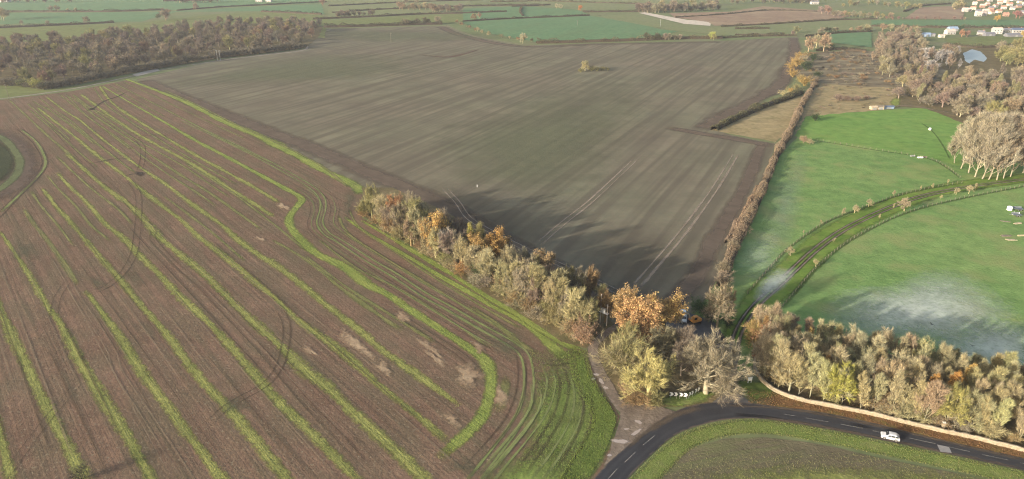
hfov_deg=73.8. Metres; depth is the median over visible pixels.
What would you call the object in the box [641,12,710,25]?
concrete strip
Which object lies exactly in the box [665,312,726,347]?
yard
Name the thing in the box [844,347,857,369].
slender tree
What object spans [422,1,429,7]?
hedgerow tree
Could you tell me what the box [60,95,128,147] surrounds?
grass strip
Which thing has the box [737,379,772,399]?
junction lawn
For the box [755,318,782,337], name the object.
twiggy tree
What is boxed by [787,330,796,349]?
slender tree
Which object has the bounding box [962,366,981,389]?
poplar tree
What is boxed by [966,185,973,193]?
bare tree
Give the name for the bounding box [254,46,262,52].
bare shrub
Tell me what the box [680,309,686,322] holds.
van
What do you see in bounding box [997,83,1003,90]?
valley tree
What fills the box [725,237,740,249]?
leafy shrub
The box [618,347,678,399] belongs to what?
tree
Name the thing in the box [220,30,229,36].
woodland tree
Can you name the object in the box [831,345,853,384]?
slender tree
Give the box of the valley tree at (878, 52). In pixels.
[875,47,885,55]
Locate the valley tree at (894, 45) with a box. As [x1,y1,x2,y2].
[890,41,900,49]
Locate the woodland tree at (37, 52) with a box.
[33,47,47,58]
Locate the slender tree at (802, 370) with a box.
[791,353,812,395]
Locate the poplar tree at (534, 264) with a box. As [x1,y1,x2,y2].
[524,261,546,283]
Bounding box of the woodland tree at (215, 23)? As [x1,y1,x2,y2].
[212,20,222,28]
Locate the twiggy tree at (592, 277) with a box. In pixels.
[575,264,598,300]
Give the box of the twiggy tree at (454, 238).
[440,228,462,259]
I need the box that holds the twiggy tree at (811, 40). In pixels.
[804,35,816,51]
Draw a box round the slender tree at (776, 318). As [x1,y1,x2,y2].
[770,314,781,327]
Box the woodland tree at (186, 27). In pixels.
[183,24,190,31]
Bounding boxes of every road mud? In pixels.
[632,408,695,443]
[733,405,1011,457]
[772,418,1009,465]
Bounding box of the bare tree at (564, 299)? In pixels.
[557,286,569,320]
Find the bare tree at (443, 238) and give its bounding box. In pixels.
[437,229,457,256]
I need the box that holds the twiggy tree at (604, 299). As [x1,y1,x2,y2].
[596,287,618,321]
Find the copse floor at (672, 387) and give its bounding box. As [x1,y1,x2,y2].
[598,322,727,406]
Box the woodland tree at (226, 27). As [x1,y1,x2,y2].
[223,24,231,31]
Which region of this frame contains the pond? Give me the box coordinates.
[963,49,986,62]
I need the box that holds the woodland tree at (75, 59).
[67,56,78,64]
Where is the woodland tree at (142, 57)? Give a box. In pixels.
[140,53,150,63]
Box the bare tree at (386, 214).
[379,204,392,231]
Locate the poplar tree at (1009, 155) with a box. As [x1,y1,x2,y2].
[976,113,1019,179]
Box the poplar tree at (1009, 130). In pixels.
[977,110,1022,179]
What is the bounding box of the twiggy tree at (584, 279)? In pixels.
[570,273,588,296]
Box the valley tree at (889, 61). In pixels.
[881,57,893,64]
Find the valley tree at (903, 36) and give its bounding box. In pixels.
[897,33,909,41]
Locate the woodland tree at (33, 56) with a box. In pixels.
[26,54,38,62]
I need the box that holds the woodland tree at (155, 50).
[149,45,161,59]
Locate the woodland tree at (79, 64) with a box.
[74,62,86,70]
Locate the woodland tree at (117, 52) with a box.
[111,49,120,58]
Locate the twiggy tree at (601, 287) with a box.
[593,284,613,306]
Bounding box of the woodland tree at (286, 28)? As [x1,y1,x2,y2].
[282,24,289,33]
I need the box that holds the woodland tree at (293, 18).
[289,16,296,25]
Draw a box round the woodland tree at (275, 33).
[270,30,279,41]
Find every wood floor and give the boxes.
[0,23,323,88]
[893,46,1023,122]
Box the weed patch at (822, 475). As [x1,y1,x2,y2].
[724,467,957,478]
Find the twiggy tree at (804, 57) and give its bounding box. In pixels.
[799,54,807,65]
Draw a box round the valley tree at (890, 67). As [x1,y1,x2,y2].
[887,63,897,76]
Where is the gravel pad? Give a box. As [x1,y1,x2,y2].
[133,69,159,75]
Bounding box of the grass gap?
[891,98,899,105]
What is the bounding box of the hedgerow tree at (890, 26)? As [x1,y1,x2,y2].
[888,23,894,30]
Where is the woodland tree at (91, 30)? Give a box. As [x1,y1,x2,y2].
[84,27,95,34]
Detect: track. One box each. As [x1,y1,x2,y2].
[0,29,330,98]
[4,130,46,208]
[182,121,525,475]
[185,120,534,478]
[300,190,490,344]
[305,187,499,340]
[316,185,511,332]
[445,192,611,290]
[447,25,534,45]
[450,191,615,288]
[485,373,547,476]
[491,393,532,457]
[494,372,555,478]
[500,393,541,460]
[539,377,574,468]
[540,160,631,239]
[545,161,635,240]
[548,376,583,472]
[635,156,731,281]
[643,156,737,283]
[729,180,1019,373]
[731,178,1023,344]
[738,180,1023,345]
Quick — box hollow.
[0,143,13,180]
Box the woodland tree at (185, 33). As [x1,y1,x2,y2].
[179,30,187,38]
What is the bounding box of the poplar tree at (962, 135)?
[958,116,979,168]
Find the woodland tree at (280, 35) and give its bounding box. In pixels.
[276,33,284,40]
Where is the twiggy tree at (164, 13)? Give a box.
[159,8,170,19]
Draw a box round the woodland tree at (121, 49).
[117,46,129,53]
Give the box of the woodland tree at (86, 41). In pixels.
[81,38,90,46]
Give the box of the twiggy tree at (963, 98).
[945,93,973,114]
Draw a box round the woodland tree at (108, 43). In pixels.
[99,38,112,47]
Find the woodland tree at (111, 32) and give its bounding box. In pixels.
[108,29,116,37]
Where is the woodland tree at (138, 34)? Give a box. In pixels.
[134,30,143,39]
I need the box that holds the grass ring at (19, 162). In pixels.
[0,135,24,190]
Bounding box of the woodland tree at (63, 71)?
[55,62,67,79]
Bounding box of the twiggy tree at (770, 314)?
[762,304,782,324]
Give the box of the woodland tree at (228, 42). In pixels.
[221,36,233,49]
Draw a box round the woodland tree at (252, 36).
[249,34,256,42]
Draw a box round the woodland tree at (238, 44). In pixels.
[236,40,245,47]
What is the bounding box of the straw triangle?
[712,96,802,141]
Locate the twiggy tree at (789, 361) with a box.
[773,350,811,392]
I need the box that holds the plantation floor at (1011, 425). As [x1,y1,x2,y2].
[752,337,1023,446]
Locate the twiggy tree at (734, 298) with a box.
[720,286,737,316]
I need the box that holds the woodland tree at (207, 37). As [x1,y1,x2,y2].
[203,33,209,41]
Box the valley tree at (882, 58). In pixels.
[878,54,886,64]
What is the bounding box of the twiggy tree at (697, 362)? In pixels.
[689,345,708,375]
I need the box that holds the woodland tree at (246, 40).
[242,37,252,46]
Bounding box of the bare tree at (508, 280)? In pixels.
[504,265,517,289]
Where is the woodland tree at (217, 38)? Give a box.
[213,33,223,46]
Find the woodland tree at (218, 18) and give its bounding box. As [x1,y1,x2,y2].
[216,16,223,22]
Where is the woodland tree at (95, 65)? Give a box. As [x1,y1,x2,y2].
[91,63,102,73]
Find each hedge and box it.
[0,20,113,27]
[4,8,162,11]
[176,1,326,10]
[261,10,321,14]
[313,10,506,18]
[324,21,441,27]
[328,0,464,5]
[332,4,468,12]
[463,14,589,21]
[469,3,544,5]
[490,0,642,3]
[512,3,550,6]
[536,34,722,43]
[583,9,637,11]
[676,9,816,17]
[710,87,804,130]
[717,77,818,284]
[721,17,877,26]
[721,33,796,37]
[724,218,737,242]
[735,26,769,28]
[735,32,784,34]
[735,185,757,225]
[805,29,872,36]
[816,46,866,51]
[871,24,1023,27]
[903,2,951,11]
[945,42,1018,47]
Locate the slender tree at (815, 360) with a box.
[806,351,824,397]
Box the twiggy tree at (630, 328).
[609,320,639,343]
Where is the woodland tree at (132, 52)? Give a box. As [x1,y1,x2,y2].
[128,46,140,58]
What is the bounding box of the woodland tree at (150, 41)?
[147,38,156,46]
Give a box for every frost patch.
[765,276,784,291]
[877,291,967,327]
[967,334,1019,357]
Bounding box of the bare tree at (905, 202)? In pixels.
[898,197,910,210]
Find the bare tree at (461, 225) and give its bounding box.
[451,217,467,242]
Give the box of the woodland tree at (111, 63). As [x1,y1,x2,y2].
[107,57,119,69]
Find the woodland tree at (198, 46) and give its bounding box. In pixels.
[195,41,204,55]
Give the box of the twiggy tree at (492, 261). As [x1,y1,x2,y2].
[476,245,504,282]
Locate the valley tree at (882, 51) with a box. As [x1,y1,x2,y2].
[880,46,885,54]
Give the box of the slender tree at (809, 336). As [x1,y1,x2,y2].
[799,331,814,349]
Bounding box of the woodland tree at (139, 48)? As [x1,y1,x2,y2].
[133,46,141,54]
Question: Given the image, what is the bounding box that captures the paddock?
[795,108,965,165]
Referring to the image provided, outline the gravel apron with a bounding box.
[604,403,674,464]
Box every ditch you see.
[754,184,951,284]
[786,186,1023,300]
[828,142,954,173]
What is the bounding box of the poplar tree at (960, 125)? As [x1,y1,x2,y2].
[956,120,966,159]
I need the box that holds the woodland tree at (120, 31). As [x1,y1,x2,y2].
[114,29,123,36]
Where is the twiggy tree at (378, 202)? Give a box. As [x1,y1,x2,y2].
[371,192,388,220]
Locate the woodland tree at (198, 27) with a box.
[194,23,203,31]
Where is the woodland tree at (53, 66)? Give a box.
[47,62,58,75]
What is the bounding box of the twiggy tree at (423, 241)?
[414,217,430,248]
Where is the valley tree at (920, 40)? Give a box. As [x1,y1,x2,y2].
[917,36,929,46]
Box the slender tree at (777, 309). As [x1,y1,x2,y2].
[769,300,784,318]
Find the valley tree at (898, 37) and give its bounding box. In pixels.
[893,33,900,42]
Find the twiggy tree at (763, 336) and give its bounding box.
[750,330,777,359]
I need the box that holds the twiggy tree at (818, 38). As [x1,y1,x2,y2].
[815,34,821,46]
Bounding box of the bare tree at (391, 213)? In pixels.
[389,200,406,235]
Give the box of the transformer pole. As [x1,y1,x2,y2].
[599,294,608,325]
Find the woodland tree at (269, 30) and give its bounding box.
[262,27,272,40]
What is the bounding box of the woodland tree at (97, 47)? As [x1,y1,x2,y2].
[87,42,101,52]
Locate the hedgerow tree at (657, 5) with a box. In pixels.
[653,3,660,12]
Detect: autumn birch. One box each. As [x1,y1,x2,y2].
[464,221,473,242]
[762,315,768,327]
[808,325,814,339]
[820,354,831,370]
[928,373,940,383]
[945,369,963,385]
[959,361,977,388]
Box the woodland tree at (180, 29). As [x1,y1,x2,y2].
[175,26,184,32]
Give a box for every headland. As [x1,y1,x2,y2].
[140,80,631,316]
[437,27,717,46]
[661,145,765,303]
[672,128,767,145]
[698,38,800,127]
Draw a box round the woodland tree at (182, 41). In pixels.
[178,39,186,45]
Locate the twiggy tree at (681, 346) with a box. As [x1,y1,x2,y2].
[670,338,695,375]
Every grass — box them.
[0,212,461,478]
[47,212,527,413]
[287,214,579,454]
[519,350,592,477]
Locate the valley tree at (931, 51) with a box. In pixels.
[928,47,935,59]
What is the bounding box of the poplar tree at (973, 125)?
[955,110,990,172]
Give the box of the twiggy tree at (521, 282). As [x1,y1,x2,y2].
[512,264,531,297]
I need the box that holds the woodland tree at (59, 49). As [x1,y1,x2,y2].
[55,46,63,54]
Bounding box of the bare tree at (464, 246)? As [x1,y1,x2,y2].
[452,234,468,262]
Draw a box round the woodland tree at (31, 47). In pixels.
[26,44,37,55]
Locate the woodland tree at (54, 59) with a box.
[48,55,62,65]
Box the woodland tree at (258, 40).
[254,37,262,47]
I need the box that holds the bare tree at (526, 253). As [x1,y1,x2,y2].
[513,247,533,260]
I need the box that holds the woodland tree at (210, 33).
[207,29,214,37]
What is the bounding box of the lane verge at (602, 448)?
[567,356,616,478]
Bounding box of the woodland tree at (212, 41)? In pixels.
[208,36,216,46]
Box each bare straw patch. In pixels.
[278,203,289,209]
[303,345,316,354]
[341,329,373,359]
[375,361,389,375]
[397,311,409,320]
[417,338,441,357]
[425,350,443,366]
[444,414,459,426]
[458,364,483,387]
[475,343,483,353]
[495,387,506,405]
[497,382,509,405]
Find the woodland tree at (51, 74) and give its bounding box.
[45,70,57,81]
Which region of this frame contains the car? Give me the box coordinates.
[880,431,899,441]
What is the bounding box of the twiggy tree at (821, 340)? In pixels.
[812,333,827,345]
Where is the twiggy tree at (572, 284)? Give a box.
[567,265,588,300]
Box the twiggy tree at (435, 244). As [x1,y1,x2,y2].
[428,227,440,256]
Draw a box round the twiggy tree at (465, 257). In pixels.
[462,244,480,268]
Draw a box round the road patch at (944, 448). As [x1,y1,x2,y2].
[938,445,951,452]
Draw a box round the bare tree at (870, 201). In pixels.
[866,199,873,206]
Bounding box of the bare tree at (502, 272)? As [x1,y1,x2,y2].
[493,260,509,287]
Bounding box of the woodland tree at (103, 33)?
[100,30,110,36]
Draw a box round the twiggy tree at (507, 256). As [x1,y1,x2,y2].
[499,243,525,269]
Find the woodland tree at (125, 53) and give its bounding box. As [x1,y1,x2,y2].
[118,51,131,67]
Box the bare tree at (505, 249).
[498,241,512,258]
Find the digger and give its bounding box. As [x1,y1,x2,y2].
[680,312,701,325]
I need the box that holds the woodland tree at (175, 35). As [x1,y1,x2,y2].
[172,31,182,42]
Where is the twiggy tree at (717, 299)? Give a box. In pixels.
[700,280,738,326]
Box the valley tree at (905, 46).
[897,43,907,49]
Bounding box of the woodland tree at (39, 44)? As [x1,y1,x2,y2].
[34,41,45,50]
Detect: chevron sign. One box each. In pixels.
[669,392,677,398]
[679,393,687,398]
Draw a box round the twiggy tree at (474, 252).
[466,245,484,269]
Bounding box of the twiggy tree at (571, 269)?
[563,264,575,288]
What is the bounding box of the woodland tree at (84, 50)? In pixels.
[80,47,90,57]
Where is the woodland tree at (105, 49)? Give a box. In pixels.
[101,43,112,57]
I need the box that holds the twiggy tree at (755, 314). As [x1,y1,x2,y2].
[752,307,766,326]
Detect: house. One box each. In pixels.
[944,28,955,34]
[974,11,981,15]
[977,30,985,35]
[991,27,1003,33]
[1002,27,1011,32]
[1011,27,1023,32]
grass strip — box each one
[0,233,156,478]
[0,302,89,478]
[0,418,15,478]
[10,100,102,183]
[23,210,77,282]
[28,104,69,138]
[28,109,95,165]
[31,192,71,242]
[34,102,111,156]
[37,108,443,437]
[41,99,133,170]
[42,189,291,478]
[46,107,92,142]
[47,97,455,401]
[48,177,107,238]
[57,157,130,221]
[57,173,359,478]
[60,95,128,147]
[66,154,430,478]
[67,96,212,203]
[70,97,123,126]
[73,95,258,227]
[75,96,226,195]
[81,94,272,215]
[86,293,227,478]
[93,87,233,182]
[99,86,277,201]
[102,86,496,451]
[110,86,162,115]
[115,83,268,161]
[124,82,243,137]
[125,79,362,192]
[165,90,346,185]
[165,197,242,258]
[186,164,302,247]
[274,241,398,327]
[307,258,430,338]
[321,241,484,343]
[338,217,497,327]
[347,219,567,357]
[349,211,516,326]
[363,222,578,349]
[473,307,532,350]
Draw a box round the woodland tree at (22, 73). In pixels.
[16,65,32,80]
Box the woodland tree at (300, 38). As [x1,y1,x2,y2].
[294,33,304,42]
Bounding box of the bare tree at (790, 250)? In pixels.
[786,246,795,255]
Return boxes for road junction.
[712,384,749,402]
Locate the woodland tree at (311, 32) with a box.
[308,28,313,35]
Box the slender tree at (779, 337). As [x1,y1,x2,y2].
[768,333,790,380]
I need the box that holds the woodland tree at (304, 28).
[300,23,307,33]
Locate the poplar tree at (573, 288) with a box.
[555,287,577,316]
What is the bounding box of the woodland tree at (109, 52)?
[107,47,115,55]
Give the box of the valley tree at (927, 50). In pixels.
[921,47,936,55]
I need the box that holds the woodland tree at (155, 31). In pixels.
[151,29,160,42]
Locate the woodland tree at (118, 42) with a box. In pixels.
[111,39,125,54]
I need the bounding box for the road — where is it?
[594,402,1023,478]
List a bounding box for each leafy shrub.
[11,78,27,86]
[25,76,44,87]
[44,81,56,88]
[51,80,63,86]
[68,76,84,83]
[79,73,95,81]
[135,62,144,70]
[183,54,191,62]
[207,51,221,58]
[228,49,242,54]
[258,46,269,52]
[279,41,288,49]
[357,208,367,216]
[372,216,393,227]
[378,216,396,232]
[412,238,426,249]
[417,246,429,254]
[450,260,470,275]
[469,261,482,280]
[491,282,510,295]
[557,317,586,336]
[570,312,599,347]
[617,379,629,393]
[621,314,665,347]
[687,294,708,312]
[693,303,721,321]
[717,314,736,328]
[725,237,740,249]
[746,320,784,347]
[752,187,765,196]
[755,365,782,385]
[784,61,797,68]
[785,69,799,76]
[790,57,803,65]
[794,51,806,58]
[796,71,803,80]
[799,59,817,70]
[800,74,814,85]
[807,51,819,60]
[810,112,822,121]
[812,70,823,75]
[820,388,840,403]
[867,393,901,414]
[913,407,943,423]
[925,409,957,429]
[1006,432,1023,444]
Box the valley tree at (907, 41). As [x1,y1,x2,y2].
[899,38,911,47]
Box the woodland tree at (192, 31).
[188,27,195,35]
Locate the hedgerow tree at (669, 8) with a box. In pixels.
[666,4,672,11]
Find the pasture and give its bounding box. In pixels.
[695,137,1023,370]
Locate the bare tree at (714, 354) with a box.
[673,325,758,400]
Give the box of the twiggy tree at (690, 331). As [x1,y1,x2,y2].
[675,324,703,359]
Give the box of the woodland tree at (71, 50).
[67,47,78,60]
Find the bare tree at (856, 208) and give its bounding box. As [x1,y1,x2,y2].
[852,204,859,212]
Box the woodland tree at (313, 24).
[308,20,316,27]
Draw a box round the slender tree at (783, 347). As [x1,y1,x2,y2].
[766,337,791,384]
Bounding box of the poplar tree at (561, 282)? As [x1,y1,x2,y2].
[546,275,569,307]
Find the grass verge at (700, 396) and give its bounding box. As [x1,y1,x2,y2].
[659,390,713,405]
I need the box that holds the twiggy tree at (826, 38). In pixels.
[818,33,831,51]
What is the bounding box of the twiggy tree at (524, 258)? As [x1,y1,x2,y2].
[510,255,526,267]
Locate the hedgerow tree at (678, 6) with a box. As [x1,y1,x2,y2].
[675,2,682,11]
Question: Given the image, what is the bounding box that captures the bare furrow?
[423,50,476,56]
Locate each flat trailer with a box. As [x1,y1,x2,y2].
[1009,212,1021,216]
[1013,206,1022,210]
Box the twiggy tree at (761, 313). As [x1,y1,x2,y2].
[753,304,773,329]
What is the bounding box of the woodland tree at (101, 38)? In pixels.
[95,35,104,42]
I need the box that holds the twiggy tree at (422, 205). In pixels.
[417,201,433,220]
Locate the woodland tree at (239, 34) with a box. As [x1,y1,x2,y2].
[236,31,244,39]
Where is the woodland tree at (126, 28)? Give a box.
[121,24,132,35]
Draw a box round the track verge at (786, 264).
[724,173,1023,343]
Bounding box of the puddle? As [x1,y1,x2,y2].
[612,439,627,442]
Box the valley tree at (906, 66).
[902,63,912,70]
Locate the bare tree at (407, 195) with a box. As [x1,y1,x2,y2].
[404,190,420,208]
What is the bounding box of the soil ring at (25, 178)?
[0,132,36,196]
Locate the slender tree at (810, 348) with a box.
[800,341,817,368]
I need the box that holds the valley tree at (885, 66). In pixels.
[879,64,889,74]
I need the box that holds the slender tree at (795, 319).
[789,313,802,334]
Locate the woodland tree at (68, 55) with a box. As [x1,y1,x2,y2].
[63,51,73,59]
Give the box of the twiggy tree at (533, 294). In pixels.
[525,273,547,309]
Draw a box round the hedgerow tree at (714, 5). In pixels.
[708,1,717,9]
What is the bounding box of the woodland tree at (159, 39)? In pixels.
[156,34,164,42]
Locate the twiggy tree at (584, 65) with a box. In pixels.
[580,60,588,68]
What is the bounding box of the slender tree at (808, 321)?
[803,317,815,334]
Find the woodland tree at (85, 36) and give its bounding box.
[77,33,88,45]
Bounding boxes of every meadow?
[0,12,327,41]
[0,74,132,97]
[324,14,462,24]
[328,0,472,16]
[526,0,689,10]
[597,13,882,35]
[828,30,871,46]
[871,20,1023,25]
[946,35,1023,45]
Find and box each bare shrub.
[7,77,24,85]
[40,81,51,88]
[64,459,93,478]
[67,75,81,84]
[82,71,99,80]
[108,69,121,75]
[122,64,133,73]
[132,65,142,71]
[145,61,156,68]
[152,60,167,67]
[162,58,173,66]
[173,55,185,63]
[187,54,199,61]
[201,54,212,59]
[214,50,223,57]
[229,46,248,55]
[242,45,254,53]
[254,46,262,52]
[265,44,276,51]
[283,41,296,49]
[355,198,378,216]
[367,214,377,223]
[380,225,406,242]
[404,235,418,243]
[426,246,440,255]
[435,253,453,263]
[436,256,457,271]
[464,266,478,277]
[466,273,480,285]
[474,271,493,288]
[491,280,524,296]
[503,290,522,306]
[506,295,534,309]
[509,286,530,304]
[518,296,540,310]
[523,305,549,322]
[525,295,544,308]
[537,300,554,314]
[539,302,560,322]
[540,311,564,326]
[550,306,568,322]
[557,319,576,335]
[574,328,595,345]
[583,328,691,386]
[598,326,649,374]
[600,335,629,373]
[620,385,653,409]
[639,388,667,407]
[692,359,748,406]
[695,375,732,394]
[714,269,735,286]
[716,259,738,273]
[734,222,751,233]
[800,135,808,142]
[833,94,843,100]
[844,95,852,100]
[853,95,861,100]
[857,396,875,406]
[871,401,901,417]
[891,400,933,422]
[951,415,977,432]
[974,418,1012,439]
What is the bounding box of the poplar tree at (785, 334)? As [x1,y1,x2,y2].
[781,331,790,350]
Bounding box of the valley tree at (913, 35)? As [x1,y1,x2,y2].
[908,32,915,38]
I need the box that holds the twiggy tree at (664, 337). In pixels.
[649,325,676,358]
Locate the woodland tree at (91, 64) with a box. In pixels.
[87,61,103,72]
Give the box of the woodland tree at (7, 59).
[0,54,13,66]
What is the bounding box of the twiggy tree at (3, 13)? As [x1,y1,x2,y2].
[0,8,9,19]
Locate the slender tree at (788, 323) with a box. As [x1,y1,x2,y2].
[782,315,792,332]
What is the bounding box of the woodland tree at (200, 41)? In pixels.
[195,37,205,52]
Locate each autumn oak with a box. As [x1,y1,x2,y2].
[385,194,402,219]
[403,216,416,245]
[417,218,433,253]
[420,209,451,241]
[466,231,491,257]
[484,224,512,267]
[520,33,527,41]
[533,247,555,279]
[610,282,641,318]
[612,291,664,340]
[647,287,688,330]
[817,6,824,13]
[824,5,832,11]
[1012,10,1021,16]
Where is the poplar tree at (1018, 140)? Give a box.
[998,115,1023,177]
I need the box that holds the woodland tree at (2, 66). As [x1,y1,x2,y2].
[0,60,6,75]
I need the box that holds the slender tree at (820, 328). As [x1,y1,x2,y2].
[816,317,825,340]
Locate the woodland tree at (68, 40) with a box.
[62,36,74,44]
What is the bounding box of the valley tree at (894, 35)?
[886,33,897,42]
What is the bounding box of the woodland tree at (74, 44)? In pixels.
[70,41,83,53]
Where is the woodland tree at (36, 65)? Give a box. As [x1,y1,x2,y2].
[30,58,39,71]
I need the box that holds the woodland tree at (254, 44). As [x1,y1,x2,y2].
[249,39,258,48]
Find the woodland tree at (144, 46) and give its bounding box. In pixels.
[138,41,149,53]
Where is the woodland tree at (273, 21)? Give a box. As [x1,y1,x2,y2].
[267,18,278,25]
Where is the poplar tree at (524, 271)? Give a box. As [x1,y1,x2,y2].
[512,264,529,295]
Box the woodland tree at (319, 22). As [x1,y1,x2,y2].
[316,18,321,25]
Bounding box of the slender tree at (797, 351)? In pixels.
[790,346,801,367]
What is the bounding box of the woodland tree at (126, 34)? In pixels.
[118,30,129,38]
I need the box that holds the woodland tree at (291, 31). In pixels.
[288,27,294,37]
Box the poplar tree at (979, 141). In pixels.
[961,113,1017,176]
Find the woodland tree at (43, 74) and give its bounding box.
[36,70,51,81]
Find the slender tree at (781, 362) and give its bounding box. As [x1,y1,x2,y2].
[770,352,790,387]
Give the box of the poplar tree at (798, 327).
[793,324,802,332]
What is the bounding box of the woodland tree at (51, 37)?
[46,30,58,41]
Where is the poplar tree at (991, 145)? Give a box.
[967,112,1014,178]
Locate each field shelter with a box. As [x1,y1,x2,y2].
[869,106,877,109]
[875,105,884,109]
[884,105,894,108]
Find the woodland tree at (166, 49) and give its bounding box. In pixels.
[159,46,172,59]
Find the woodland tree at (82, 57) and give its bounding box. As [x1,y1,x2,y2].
[78,54,94,66]
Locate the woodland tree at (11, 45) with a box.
[8,42,17,56]
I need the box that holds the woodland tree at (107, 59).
[104,54,121,69]
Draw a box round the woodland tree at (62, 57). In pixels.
[56,52,67,64]
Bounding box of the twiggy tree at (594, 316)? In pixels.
[577,296,600,327]
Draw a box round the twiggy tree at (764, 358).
[753,335,777,375]
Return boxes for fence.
[747,181,957,293]
[780,185,1023,307]
[812,138,959,176]
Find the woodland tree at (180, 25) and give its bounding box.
[175,20,183,27]
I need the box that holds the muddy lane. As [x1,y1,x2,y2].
[587,322,625,412]
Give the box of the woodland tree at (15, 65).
[9,60,23,70]
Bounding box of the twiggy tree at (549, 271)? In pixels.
[543,263,554,277]
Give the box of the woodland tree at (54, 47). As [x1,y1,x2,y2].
[50,42,61,53]
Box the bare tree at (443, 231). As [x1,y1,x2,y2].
[438,226,450,249]
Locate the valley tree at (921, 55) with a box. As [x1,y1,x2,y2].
[917,49,924,58]
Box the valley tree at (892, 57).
[887,55,896,63]
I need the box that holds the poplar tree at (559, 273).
[536,267,568,305]
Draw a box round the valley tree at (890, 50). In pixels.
[884,47,892,54]
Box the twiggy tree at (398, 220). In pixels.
[390,201,408,237]
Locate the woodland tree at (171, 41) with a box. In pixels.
[167,37,175,46]
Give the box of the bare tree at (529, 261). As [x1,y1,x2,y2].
[524,253,542,270]
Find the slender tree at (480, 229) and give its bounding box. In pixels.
[473,221,485,238]
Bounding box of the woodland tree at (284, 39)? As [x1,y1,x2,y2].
[280,34,289,43]
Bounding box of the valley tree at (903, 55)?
[899,51,905,59]
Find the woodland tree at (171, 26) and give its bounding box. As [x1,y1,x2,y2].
[167,23,175,28]
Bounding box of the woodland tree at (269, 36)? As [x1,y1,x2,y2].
[266,32,274,41]
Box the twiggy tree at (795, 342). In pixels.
[789,333,810,367]
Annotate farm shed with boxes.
[922,32,930,36]
[947,26,958,30]
[982,32,995,35]
[1003,33,1022,36]
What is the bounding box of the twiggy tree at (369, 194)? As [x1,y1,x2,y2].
[361,183,381,217]
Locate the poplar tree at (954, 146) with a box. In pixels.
[946,126,964,162]
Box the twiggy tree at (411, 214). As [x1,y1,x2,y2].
[406,204,423,244]
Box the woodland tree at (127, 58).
[122,54,137,67]
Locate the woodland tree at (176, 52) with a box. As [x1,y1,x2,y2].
[172,45,183,57]
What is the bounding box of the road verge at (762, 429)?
[632,420,1023,478]
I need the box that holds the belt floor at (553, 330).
[362,187,612,347]
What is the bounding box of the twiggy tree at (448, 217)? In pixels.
[441,206,454,230]
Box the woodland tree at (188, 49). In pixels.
[184,45,191,53]
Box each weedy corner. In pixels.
[502,451,568,478]
[529,363,595,460]
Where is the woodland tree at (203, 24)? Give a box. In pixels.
[197,19,207,30]
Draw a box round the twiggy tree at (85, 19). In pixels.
[81,16,89,22]
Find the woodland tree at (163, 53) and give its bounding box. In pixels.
[154,48,168,60]
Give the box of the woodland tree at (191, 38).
[187,35,196,44]
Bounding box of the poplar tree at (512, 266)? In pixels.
[500,261,522,288]
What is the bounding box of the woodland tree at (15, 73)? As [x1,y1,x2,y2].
[12,69,23,78]
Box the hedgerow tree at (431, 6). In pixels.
[429,3,436,11]
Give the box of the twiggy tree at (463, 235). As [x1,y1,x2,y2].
[462,227,475,243]
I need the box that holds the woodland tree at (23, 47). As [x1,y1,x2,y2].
[15,40,27,52]
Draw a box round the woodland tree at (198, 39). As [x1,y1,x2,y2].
[193,36,204,50]
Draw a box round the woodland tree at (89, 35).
[87,32,93,39]
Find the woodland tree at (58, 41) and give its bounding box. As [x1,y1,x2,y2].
[52,38,64,46]
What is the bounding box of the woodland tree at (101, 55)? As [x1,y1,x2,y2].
[93,50,105,65]
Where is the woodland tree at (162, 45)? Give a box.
[158,43,170,50]
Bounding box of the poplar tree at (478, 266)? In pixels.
[476,252,493,276]
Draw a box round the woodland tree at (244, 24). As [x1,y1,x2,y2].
[241,21,247,28]
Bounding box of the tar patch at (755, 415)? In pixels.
[739,413,776,418]
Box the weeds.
[656,453,967,478]
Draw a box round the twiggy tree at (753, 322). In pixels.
[741,319,762,346]
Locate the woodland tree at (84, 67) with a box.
[76,61,90,74]
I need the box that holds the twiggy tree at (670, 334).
[663,325,676,353]
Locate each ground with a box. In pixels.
[0,0,1023,478]
[795,50,945,89]
[795,82,898,131]
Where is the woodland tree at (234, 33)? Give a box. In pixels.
[231,29,237,37]
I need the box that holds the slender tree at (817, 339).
[811,334,821,351]
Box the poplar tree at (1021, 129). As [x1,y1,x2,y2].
[1010,117,1023,176]
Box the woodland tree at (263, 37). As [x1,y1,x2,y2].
[257,32,267,44]
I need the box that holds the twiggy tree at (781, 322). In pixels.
[771,315,796,333]
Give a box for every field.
[0,0,320,10]
[0,4,324,23]
[0,80,619,478]
[137,26,800,347]
[462,6,585,19]
[462,16,676,41]
[658,437,977,478]
[669,6,850,25]
[904,6,964,18]
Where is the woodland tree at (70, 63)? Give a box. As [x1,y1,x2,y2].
[68,60,76,70]
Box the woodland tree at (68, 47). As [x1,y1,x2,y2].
[62,44,72,51]
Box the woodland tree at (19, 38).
[12,36,24,42]
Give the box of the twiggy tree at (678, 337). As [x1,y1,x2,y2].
[673,326,688,348]
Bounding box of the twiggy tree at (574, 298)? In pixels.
[559,284,595,324]
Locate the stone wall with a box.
[753,357,1023,451]
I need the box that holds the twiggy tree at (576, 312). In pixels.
[565,301,584,323]
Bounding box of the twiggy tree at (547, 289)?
[542,277,563,308]
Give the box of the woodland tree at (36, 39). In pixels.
[28,36,39,45]
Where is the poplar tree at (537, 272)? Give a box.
[528,263,550,298]
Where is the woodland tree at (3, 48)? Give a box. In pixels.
[0,44,7,54]
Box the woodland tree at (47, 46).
[43,41,54,52]
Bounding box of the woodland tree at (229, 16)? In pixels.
[225,14,233,22]
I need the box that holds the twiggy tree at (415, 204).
[397,196,431,237]
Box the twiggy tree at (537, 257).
[526,254,540,266]

